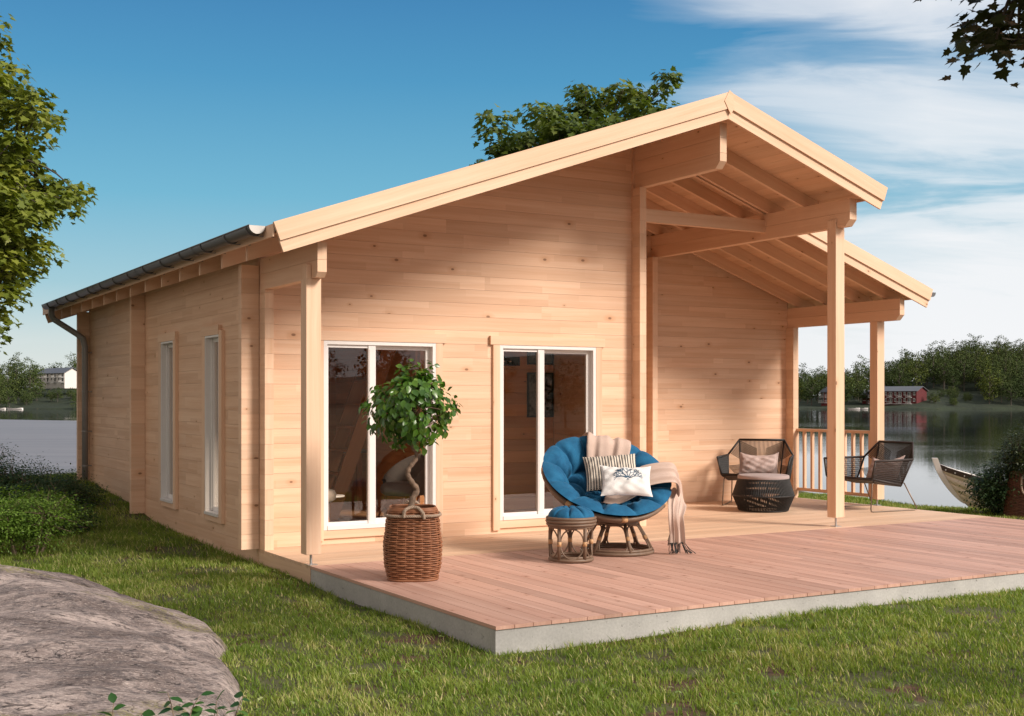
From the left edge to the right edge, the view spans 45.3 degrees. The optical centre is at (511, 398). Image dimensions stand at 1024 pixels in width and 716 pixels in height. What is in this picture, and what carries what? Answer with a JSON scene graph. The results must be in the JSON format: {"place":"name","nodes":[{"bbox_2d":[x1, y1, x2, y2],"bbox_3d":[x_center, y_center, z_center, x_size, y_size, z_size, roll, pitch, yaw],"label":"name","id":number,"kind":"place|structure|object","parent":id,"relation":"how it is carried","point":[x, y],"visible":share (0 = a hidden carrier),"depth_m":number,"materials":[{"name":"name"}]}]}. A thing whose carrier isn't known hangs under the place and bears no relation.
{"place":"outdoors","nodes":[
{"label":"outdoors","id":0,"kind":"place"},
{"bbox_2d":[0,419,76,474],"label":"ruffled water","id":1,"kind":"structure","parent":0,"point":[54,442],"depth_m":83.90,"materials":[{"name":"liquid"}]},
{"bbox_2d":[0,409,1023,508],"bbox_3d":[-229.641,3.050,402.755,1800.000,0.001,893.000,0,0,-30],"label":"water","id":2,"kind":"structure","parent":0,"point":[957,439],"depth_m":97.15,"materials":[{"name":"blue liquid"}]},
{"bbox_2d":[0,373,1023,409],"bbox_3d":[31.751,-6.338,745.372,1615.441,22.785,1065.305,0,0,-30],"label":"hills","id":3,"kind":"structure","parent":0,"point":[976,401],"depth_m":382.20,"materials":[{"name":"plant"}]},
{"bbox_2d":[0,373,11,403],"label":"shore tree","id":4,"kind":"object","parent":3,"relation":"on","point":[2,387],"visible":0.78,"depth_m":373.29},
{"bbox_2d":[0,389,16,407],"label":"shore tree","id":5,"kind":"object","parent":3,"relation":"on","point":[8,395],"visible":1,"depth_m":369.27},
{"bbox_2d":[0,361,22,395],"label":"shore tree","id":6,"kind":"object","parent":3,"relation":"on","point":[14,381],"visible":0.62,"depth_m":397.15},
{"bbox_2d":[5,363,26,399],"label":"shore tree","id":7,"kind":"object","parent":3,"relation":"on","point":[20,395],"visible":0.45,"depth_m":405.72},
{"bbox_2d":[9,381,22,397],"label":"shore tree","id":8,"kind":"object","parent":3,"relation":"on","point":[19,389],"visible":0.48,"depth_m":400.71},
{"bbox_2d":[5,352,28,378],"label":"shore tree","id":9,"kind":"object","parent":3,"relation":"on","point":[17,360],"visible":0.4,"depth_m":447.41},
{"bbox_2d":[20,393,33,404],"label":"shore tree","id":10,"kind":"object","parent":3,"relation":"on","point":[27,400],"visible":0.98,"depth_m":383.58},
{"bbox_2d":[22,388,36,402],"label":"shore tree","id":11,"kind":"object","parent":3,"relation":"on","point":[32,392],"visible":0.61,"depth_m":390.56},
{"bbox_2d":[18,357,44,393],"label":"shore tree","id":12,"kind":"object","parent":3,"relation":"on","point":[25,378],"visible":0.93,"depth_m":402.96,"materials":[{"name":"plant"}]},
{"bbox_2d":[19,367,45,395],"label":"shore tree","id":13,"kind":"object","parent":3,"relation":"on","point":[36,383],"visible":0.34,"depth_m":410.75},
{"bbox_2d":[28,383,45,400],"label":"shore tree","id":14,"kind":"object","parent":3,"relation":"on","point":[36,392],"visible":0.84,"depth_m":397.75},
{"bbox_2d":[37,367,76,388],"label":"white house","id":15,"kind":"structure","parent":3,"relation":"on","point":[60,378],"depth_m":413.16,"materials":[{"name":"paint"}]},
{"bbox_2d":[50,388,65,401],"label":"shore tree","id":16,"kind":"object","parent":3,"relation":"on","point":[58,394],"visible":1,"depth_m":390.32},
{"bbox_2d":[65,352,76,367],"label":"shore tree","id":17,"kind":"object","parent":3,"relation":"on","point":[71,360],"visible":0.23,"depth_m":457.72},
{"bbox_2d":[798,363,813,380],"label":"shore tree","id":18,"kind":"object","parent":3,"relation":"on","point":[803,371],"visible":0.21,"depth_m":440.33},
{"bbox_2d":[798,373,817,403],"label":"shore tree","id":19,"kind":"object","parent":3,"relation":"on","point":[807,386],"visible":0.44,"depth_m":401.75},
{"bbox_2d":[798,376,825,405],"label":"shore tree","id":20,"kind":"object","parent":3,"relation":"on","point":[809,394],"visible":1,"depth_m":387.56,"materials":[{"name":"plant"}]},
{"bbox_2d":[816,368,826,389],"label":"shore tree","id":21,"kind":"object","parent":3,"relation":"on","point":[821,379],"visible":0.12,"depth_m":394.55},
{"bbox_2d":[818,387,826,405],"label":"red house","id":22,"kind":"structure","parent":3,"relation":"on","point":[823,392],"depth_m":384.91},
{"bbox_2d":[844,368,855,400],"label":"shore tree","id":23,"kind":"object","parent":3,"relation":"on","point":[848,380],"visible":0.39,"depth_m":378.14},
{"bbox_2d":[849,382,865,401],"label":"shore tree","id":24,"kind":"object","parent":3,"relation":"on","point":[863,383],"visible":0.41,"depth_m":393.34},
{"bbox_2d":[847,366,867,399],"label":"shore tree","id":25,"kind":"object","parent":3,"relation":"on","point":[858,380],"visible":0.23,"depth_m":412.76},
{"bbox_2d":[850,369,866,397],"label":"shore tree","id":26,"kind":"object","parent":3,"relation":"on","point":[857,378],"visible":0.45,"depth_m":399.45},
{"bbox_2d":[850,361,869,398],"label":"shore tree","id":27,"kind":"object","parent":3,"relation":"on","point":[859,372],"visible":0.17,"depth_m":421.47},
{"bbox_2d":[851,354,869,382],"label":"shore tree","id":28,"kind":"object","parent":3,"relation":"on","point":[867,366],"visible":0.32,"depth_m":450.19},
{"bbox_2d":[852,382,869,403],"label":"shore tree","id":29,"kind":"object","parent":3,"relation":"on","point":[861,392],"visible":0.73,"depth_m":384.44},
{"bbox_2d":[884,370,894,385],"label":"shore tree","id":30,"kind":"object","parent":3,"relation":"on","point":[890,384],"visible":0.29,"depth_m":403.19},
{"bbox_2d":[886,357,908,385],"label":"shore tree","id":31,"kind":"object","parent":3,"relation":"on","point":[893,371],"visible":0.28,"depth_m":416.07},
{"bbox_2d":[868,386,928,404],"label":"red house","id":32,"kind":"structure","parent":3,"relation":"on","point":[898,395],"depth_m":374.49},
{"bbox_2d":[887,361,911,385],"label":"shore tree","id":33,"kind":"object","parent":3,"relation":"on","point":[894,377],"visible":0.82,"depth_m":398.92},
{"bbox_2d":[891,359,912,385],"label":"shore tree","id":34,"kind":"object","parent":3,"relation":"on","point":[901,360],"visible":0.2,"depth_m":411.83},
{"bbox_2d":[894,367,912,385],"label":"shore tree","id":35,"kind":"object","parent":3,"relation":"on","point":[910,383],"visible":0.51,"depth_m":402.28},
{"bbox_2d":[898,350,916,381],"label":"shore tree","id":36,"kind":"object","parent":3,"relation":"on","point":[909,363],"visible":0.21,"depth_m":418.95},
{"bbox_2d":[904,353,929,385],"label":"shore tree","id":37,"kind":"object","parent":3,"relation":"on","point":[916,369],"visible":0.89,"depth_m":402.16,"materials":[{"name":"plant"}]},
{"bbox_2d":[907,358,928,385],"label":"shore tree","id":38,"kind":"object","parent":3,"relation":"on","point":[918,373],"visible":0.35,"depth_m":409.83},
{"bbox_2d":[918,349,943,387],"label":"shore tree","id":39,"kind":"object","parent":3,"relation":"on","point":[932,367],"visible":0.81,"depth_m":409.39,"materials":[{"name":"plant"}]},
{"bbox_2d":[920,340,943,364],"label":"shore tree","id":40,"kind":"object","parent":3,"relation":"on","point":[928,353],"visible":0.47,"depth_m":431.09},
{"bbox_2d":[935,340,949,358],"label":"shore tree","id":41,"kind":"object","parent":3,"relation":"on","point":[945,349],"visible":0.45,"depth_m":456.45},
{"bbox_2d":[928,358,959,388],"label":"shore tree","id":42,"kind":"object","parent":3,"relation":"on","point":[943,369],"visible":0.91,"depth_m":406.23,"materials":[{"name":"plant"}]},
{"bbox_2d":[934,349,956,385],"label":"shore tree","id":43,"kind":"object","parent":3,"relation":"on","point":[950,368],"visible":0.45,"depth_m":412.06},
{"bbox_2d":[949,339,967,364],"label":"shore tree","id":44,"kind":"object","parent":3,"relation":"on","point":[956,342],"visible":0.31,"depth_m":442.23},
{"bbox_2d":[950,349,969,385],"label":"shore tree","id":45,"kind":"object","parent":3,"relation":"on","point":[958,360],"visible":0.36,"depth_m":420.22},
{"bbox_2d":[950,342,973,375],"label":"shore tree","id":46,"kind":"object","parent":3,"relation":"on","point":[964,353],"visible":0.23,"depth_m":434.99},
{"bbox_2d":[951,351,975,390],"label":"shore tree","id":47,"kind":"object","parent":3,"relation":"on","point":[961,365],"visible":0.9,"depth_m":407.93,"materials":[{"name":"plant"}]},
{"bbox_2d":[963,348,986,387],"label":"shore tree","id":48,"kind":"object","parent":3,"relation":"on","point":[975,359],"visible":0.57,"depth_m":412.58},
{"bbox_2d":[965,362,986,389],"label":"shore tree","id":49,"kind":"object","parent":3,"relation":"on","point":[979,373],"visible":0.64,"depth_m":406.06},
{"bbox_2d":[969,336,988,351],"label":"shore tree","id":50,"kind":"object","parent":3,"relation":"on","point":[974,341],"visible":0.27,"depth_m":453.93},
{"bbox_2d":[975,342,994,357],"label":"shore tree","id":51,"kind":"object","parent":3,"relation":"on","point":[985,349],"visible":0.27,"depth_m":437.10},
{"bbox_2d":[973,361,1002,403],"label":"shore tree","id":52,"kind":"object","parent":3,"relation":"on","point":[990,383],"visible":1,"depth_m":373.67,"materials":[{"name":"plant"}]},
{"bbox_2d":[975,358,1002,378],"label":"shore tree","id":53,"kind":"object","parent":3,"relation":"on","point":[986,361],"visible":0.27,"depth_m":410.25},
{"bbox_2d":[984,334,1009,358],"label":"shore tree","id":54,"kind":"object","parent":3,"relation":"on","point":[996,348],"visible":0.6,"depth_m":439.83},
{"bbox_2d":[986,373,1016,401],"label":"shore tree","id":55,"kind":"object","parent":3,"relation":"on","point":[1001,385],"visible":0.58,"depth_m":377.48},
{"bbox_2d":[994,345,1014,361],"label":"shore tree","id":56,"kind":"object","parent":3,"relation":"on","point":[1006,352],"visible":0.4,"depth_m":428.50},
{"bbox_2d":[999,373,1019,398],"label":"shore tree","id":57,"kind":"object","parent":3,"relation":"on","point":[1009,380],"visible":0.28,"depth_m":386.54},
{"bbox_2d":[999,381,1023,404],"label":"shore tree","id":58,"kind":"object","parent":3,"relation":"on","point":[1011,393],"visible":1,"depth_m":371.99,"materials":[{"name":"plant"}]},
{"bbox_2d":[1013,365,1023,400],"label":"shore tree","id":59,"kind":"object","parent":3,"relation":"on","point":[1016,376],"visible":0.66,"depth_m":384.98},
{"bbox_2d":[1013,378,1023,398],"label":"shore tree","id":60,"kind":"object","parent":3,"relation":"on","point":[1022,394],"visible":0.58,"depth_m":379.80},
{"bbox_2d":[0,0,1023,390],"label":"sky","id":61,"kind":"structure","parent":0,"point":[190,123],"materials":[{"name":"blue"}]},
{"bbox_2d":[0,472,1023,715],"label":"ground","id":62,"kind":"structure","parent":0,"point":[920,700],"depth_m":7.52,"materials":[{"name":"plant"}]},
{"bbox_2d":[0,442,14,489],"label":"garden shrub","id":63,"kind":"object","parent":62,"relation":"on","point":[3,457],"visible":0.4,"depth_m":16.93,"materials":[{"name":"green plant"}]},
{"bbox_2d":[0,497,34,553],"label":"garden shrub","id":64,"kind":"object","parent":62,"relation":"on","point":[1,518],"visible":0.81,"depth_m":12.22,"materials":[{"name":"green plant"}]},
{"bbox_2d":[0,446,43,497],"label":"garden shrub","id":65,"kind":"object","parent":62,"relation":"on","point":[2,470],"visible":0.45,"depth_m":16.48,"materials":[{"name":"green plant"}]},
{"bbox_2d":[0,456,66,499],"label":"garden shrub","id":66,"kind":"object","parent":62,"relation":"on","point":[15,482],"visible":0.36,"depth_m":16.27,"materials":[{"name":"green plant"}]},
{"bbox_2d":[1,470,80,516],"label":"garden shrub","id":67,"kind":"object","parent":62,"relation":"on","point":[34,490],"visible":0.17,"depth_m":14.62,"materials":[{"name":"green plant"}]},
{"bbox_2d":[0,481,96,555],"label":"garden shrub","id":68,"kind":"object","parent":62,"relation":"on","point":[45,512],"visible":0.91,"depth_m":12.51,"materials":[{"name":"green plant"}]},
{"bbox_2d":[0,13,97,354],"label":"maple tree","id":69,"kind":"object","parent":62,"relation":"on","point":[27,201],"visible":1,"depth_m":17.24,"materials":[{"name":"green plant"}]},
{"bbox_2d":[13,462,100,500],"bbox_3d":[-6.040,1.171,16.253,1.212,0.704,1.129,0,0,-30],"label":"garden shrub","id":70,"kind":"object","parent":62,"relation":"on","point":[45,481],"visible":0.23,"depth_m":16.09,"materials":[{"name":"green plant"}]},
{"bbox_2d":[20,486,106,539],"bbox_3d":[-5.280,1.366,14.195,1.098,0.738,1.074,0,0,-30],"label":"garden shrub","id":71,"kind":"object","parent":62,"relation":"on","point":[80,526],"visible":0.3,"depth_m":14.15,"materials":[{"name":"green plant"}]},
{"bbox_2d":[25,463,113,507],"bbox_3d":[-5.788,1.181,15.992,1.092,0.692,1.084,0,0,-30],"label":"garden shrub","id":72,"kind":"object","parent":62,"relation":"on","point":[64,485],"visible":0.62,"depth_m":15.90,"materials":[{"name":"green plant"}]},
{"bbox_2d":[0,564,241,715],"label":"boulder","id":73,"kind":"object","parent":62,"relation":"on","point":[72,645],"visible":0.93,"depth_m":6.40,"materials":[{"name":"stone"}]},
{"bbox_2d":[99,693,125,715],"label":"leafy sprig","id":74,"kind":"object","parent":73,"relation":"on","point":[112,697],"visible":1,"depth_m":4.75,"materials":[{"name":"green plant"}]},
{"bbox_2d":[138,709,155,715],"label":"leafy sprig","id":75,"kind":"object","parent":73,"relation":"on","point":[148,712],"visible":1,"depth_m":4.75,"materials":[{"name":"green plant"}]},
{"bbox_2d":[158,692,183,715],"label":"leafy sprig","id":76,"kind":"object","parent":73,"relation":"on","point":[175,708],"visible":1,"depth_m":4.71,"materials":[{"name":"green plant"}]},
{"bbox_2d":[180,691,214,715],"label":"leafy sprig","id":77,"kind":"object","parent":73,"relation":"on","point":[196,710],"visible":1,"depth_m":4.70,"materials":[{"name":"green plant"}]},
{"bbox_2d":[206,690,226,715],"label":"leafy sprig","id":78,"kind":"object","parent":73,"relation":"on","point":[211,704],"visible":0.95,"depth_m":4.75,"materials":[{"name":"green plant"}]},
{"bbox_2d":[226,691,250,715],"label":"leafy sprig","id":79,"kind":"object","parent":73,"relation":"on","point":[237,695],"visible":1,"depth_m":4.71,"materials":[{"name":"green plant"}]},
{"bbox_2d":[42,90,989,583],"bbox_3d":[-0.581,-0.729,17.425,10.020,4.878,11.189,0,0,-30],"label":"log cabin","id":80,"kind":"object","parent":62,"relation":"on","point":[664,286],"visible":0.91,"depth_m":13.76,"materials":[{"name":"brown wood"}]},
{"bbox_2d":[158,331,177,509],"bbox_3d":[-4.080,0.253,14.753,0.167,2.085,0.795,0,0,-30],"label":"window","id":81,"kind":"structure","parent":80,"relation":"in","point":[167,342],"depth_m":14.95,"materials":[{"name":"clear glass"}]},
{"bbox_2d":[201,325,224,523],"bbox_3d":[-3.154,0.263,13.160,0.167,2.085,0.740,0,0,-30],"label":"window","id":82,"kind":"structure","parent":80,"relation":"in","point":[213,337],"depth_m":13.33,"materials":[{"name":"white glass"}]},
{"bbox_2d":[328,447,366,508],"bbox_3d":[-2.840,1.000,15.130,2.000,0.739,0.800,0,0,-30],"label":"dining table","id":83,"kind":"object","parent":80,"relation":"on","point":[359,485],"visible":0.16,"depth_m":15.30,"materials":[{"name":"brown wood"}]},
{"bbox_2d":[330,516,384,521],"bbox_3d":[-1.746,1.365,13.348,2.200,0.009,1.380,0,0,-30],"label":"rug","id":84,"kind":"object","parent":80,"relation":"on","point":[352,519],"depth_m":13.85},
{"bbox_2d":[328,489,335,521],"bbox_3d":[-2.120,0.994,12.719,0.600,0.759,0.619,0,0,-9],"label":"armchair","id":85,"kind":"object","parent":84,"relation":"on","point":[331,495],"visible":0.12,"depth_m":12.63,"materials":[{"name":"beige fabric"}]},
{"bbox_2d":[328,494,344,519],"bbox_3d":[-1.951,1.197,13.044,0.350,0.346,0.350,0,0,-30],"label":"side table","id":86,"kind":"object","parent":84,"relation":"on","point":[339,495],"visible":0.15,"depth_m":13.03,"materials":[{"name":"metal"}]},
{"bbox_2d":[377,453,423,517],"bbox_3d":[-1.180,0.994,13.726,0.600,0.759,0.619,0,0,-43],"label":"armchair","id":87,"kind":"object","parent":84,"relation":"on","point":[395,481],"visible":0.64,"depth_m":13.73,"materials":[{"name":"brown wood"}]},
{"bbox_2d":[328,348,394,520],"bbox_3d":[-1.743,0.060,14.168,1.140,2.620,0.535,0,0,-30],"label":"loft ladder","id":88,"kind":"object","parent":80,"relation":"on","point":[352,450],"visible":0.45,"depth_m":14.03,"materials":[{"name":"brown wood"}]},
{"bbox_2d":[321,331,445,540],"bbox_3d":[-1.356,0.367,12.529,1.478,2.087,0.123,0,0,-30],"label":"window","id":89,"kind":"structure","parent":80,"relation":"in","point":[431,344],"depth_m":12.45,"materials":[{"name":"white wood"}]},
{"bbox_2d":[504,357,519,365],"bbox_3d":[-0.276,-0.365,14.977,0.840,0.309,0.201,0,0,-30],"label":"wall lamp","id":90,"kind":"object","parent":80,"relation":"attached to","point":[511,361],"visible":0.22,"depth_m":15.12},
{"bbox_2d":[527,373,553,416],"bbox_3d":[0.356,-0.050,15.422,0.380,0.560,0.023,0,0,-30],"label":"picture frame","id":91,"kind":"object","parent":80,"relation":"attached to","point":[548,394],"visible":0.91,"depth_m":15.45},
{"bbox_2d":[527,352,553,364],"bbox_3d":[0.356,-0.700,15.422,0.380,0.540,0.023,0,0,-30],"label":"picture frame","id":92,"kind":"object","parent":80,"relation":"attached to","point":[548,358],"visible":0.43,"depth_m":15.41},
{"bbox_2d":[489,336,604,530],"bbox_3d":[0.382,0.367,13.539,1.478,2.087,0.123,0,0,-30],"label":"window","id":93,"kind":"structure","parent":80,"relation":"in","point":[592,348],"depth_m":13.43,"materials":[{"name":"white wood"}]},
{"bbox_2d":[716,438,793,504],"bbox_3d":[3.381,1.004,16.899,1.002,0.890,0.840,0,0,19],"label":"rope armchair","id":94,"kind":"object","parent":80,"relation":"on","point":[723,463],"visible":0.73,"depth_m":17.17,"materials":[{"name":"fabric"}]},
{"bbox_2d":[738,452,778,473],"bbox_3d":[3.420,0.901,17.041,0.539,0.326,0.170,0,0,20],"label":"pillow","id":95,"kind":"object","parent":94,"relation":"on","point":[758,464],"visible":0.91,"depth_m":17.00,"materials":[{"name":"pink fabric"}]},
{"bbox_2d":[732,473,794,511],"bbox_3d":[3.260,1.210,15.920,0.803,0.467,0.803,0,0,-30],"label":"round ottoman","id":96,"kind":"object","parent":80,"relation":"on","point":[784,491],"visible":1,"depth_m":15.64,"materials":[{"name":"black wicker"}]},
{"bbox_2d":[823,440,916,512],"bbox_3d":[4.754,1.004,16.186,0.840,0.890,1.002,0,0,-26],"label":"rope armchair","id":97,"kind":"object","parent":80,"relation":"on","point":[904,467],"visible":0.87,"depth_m":16.07,"materials":[{"name":"fabric"}]},
{"bbox_2d":[866,455,904,478],"bbox_3d":[4.895,0.907,16.143,0.207,0.355,0.558,0,0,-34],"label":"pillow","id":98,"kind":"object","parent":97,"relation":"on","point":[869,472],"visible":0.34,"depth_m":16.18,"materials":[{"name":"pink fabric"}]},
{"bbox_2d":[103,560,1021,715],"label":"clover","id":99,"kind":"object","parent":62,"relation":"on","point":[515,668],"visible":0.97,"depth_m":6.78,"materials":[{"name":"green plant"}]},
{"bbox_2d":[469,66,683,165],"bbox_3d":[1.909,-2.449,25.394,6.628,8.220,6.453,0,0,-30],"label":"maple tree","id":100,"kind":"object","parent":62,"relation":"on","point":[554,123],"visible":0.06,"depth_m":24.50,"materials":[{"name":"green plant"}]},
{"bbox_2d":[310,517,1023,654],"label":"terrace","id":101,"kind":"structure","parent":62,"relation":"on","point":[526,600],"depth_m":9.87,"materials":[{"name":"wood"}]},
{"bbox_2d":[383,500,442,581],"bbox_3d":[-0.803,1.140,9.930,0.483,0.621,0.490,0,0,-7],"label":"wicker basket","id":102,"kind":"object","parent":101,"relation":"on","point":[412,544],"visible":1,"depth_m":9.73,"materials":[{"name":"brown wicker"}]},
{"bbox_2d":[358,359,462,505],"bbox_3d":[-0.821,0.278,9.928,0.820,1.210,0.760,0,0,26],"label":"ficus tree","id":103,"kind":"object","parent":102,"relation":"in","point":[403,419],"visible":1,"depth_m":9.80,"materials":[{"name":"green plant"}]},
{"bbox_2d":[545,506,596,562],"bbox_3d":[0.530,1.204,11.000,0.464,0.483,0.464,0,0,-30],"label":"rattan stool","id":104,"kind":"object","parent":101,"relation":"on","point":[568,520],"visible":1,"depth_m":10.84,"materials":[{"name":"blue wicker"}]},
{"bbox_2d":[541,436,671,556],"bbox_3d":[0.894,0.904,11.614,1.244,1.089,1.085,0,0,-30],"label":"round armchair","id":105,"kind":"object","parent":101,"relation":"on","point":[563,472],"visible":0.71,"depth_m":11.47,"materials":[{"name":"fabric"}]},
{"bbox_2d":[583,454,635,490],"bbox_3d":[0.932,0.687,11.520,0.518,0.338,0.294,0,0,0],"label":"pillow","id":106,"kind":"object","parent":105,"relation":"on","point":[594,473],"visible":0.59,"depth_m":11.51,"materials":[{"name":"fabric"}]},
{"bbox_2d":[600,465,652,496],"bbox_3d":[1.045,0.750,11.238,0.478,0.281,0.214,0,0,1],"label":"pillow","id":107,"kind":"object","parent":105,"relation":"on","point":[634,481],"visible":1,"depth_m":11.17,"materials":[{"name":"white fabric"}]},
{"bbox_2d":[583,432,695,553],"bbox_3d":[1.200,0.883,11.858,0.967,1.124,0.952,0,0,-4],"label":"throw blanket","id":108,"kind":"object","parent":105,"relation":"on","point":[607,445],"visible":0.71,"depth_m":11.60,"materials":[{"name":"beige fabric"}]},
{"bbox_2d":[932,458,1001,508],"bbox_3d":[8.310,1.492,18.198,3.974,1.193,1.386,0,0,12],"label":"rowing boat","id":109,"kind":"object","parent":62,"relation":"on","point":[952,479],"visible":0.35,"depth_m":18.46,"materials":[{"name":"white paint"}]},
{"bbox_2d":[913,0,1023,87],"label":"maple tree","id":110,"kind":"object","parent":62,"relation":"on","point":[994,37],"visible":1,"depth_m":6.48,"materials":[{"name":"green plant"}]},
{"bbox_2d":[959,455,1023,514],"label":"garden shrub","id":111,"kind":"object","parent":62,"relation":"on","point":[989,490],"visible":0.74,"depth_m":16.74,"materials":[{"name":"green plant"}]},
{"bbox_2d":[1003,471,1023,517],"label":"wicker basket","id":112,"kind":"object","parent":62,"relation":"on","point":[1016,509],"visible":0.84,"depth_m":16.46,"materials":[{"name":"brown wicker"}]},
{"bbox_2d":[984,422,1023,488],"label":"topiary shrub","id":113,"kind":"object","parent":112,"relation":"in","point":[1018,457],"visible":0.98,"depth_m":16.55,"materials":[{"name":"green plant"}]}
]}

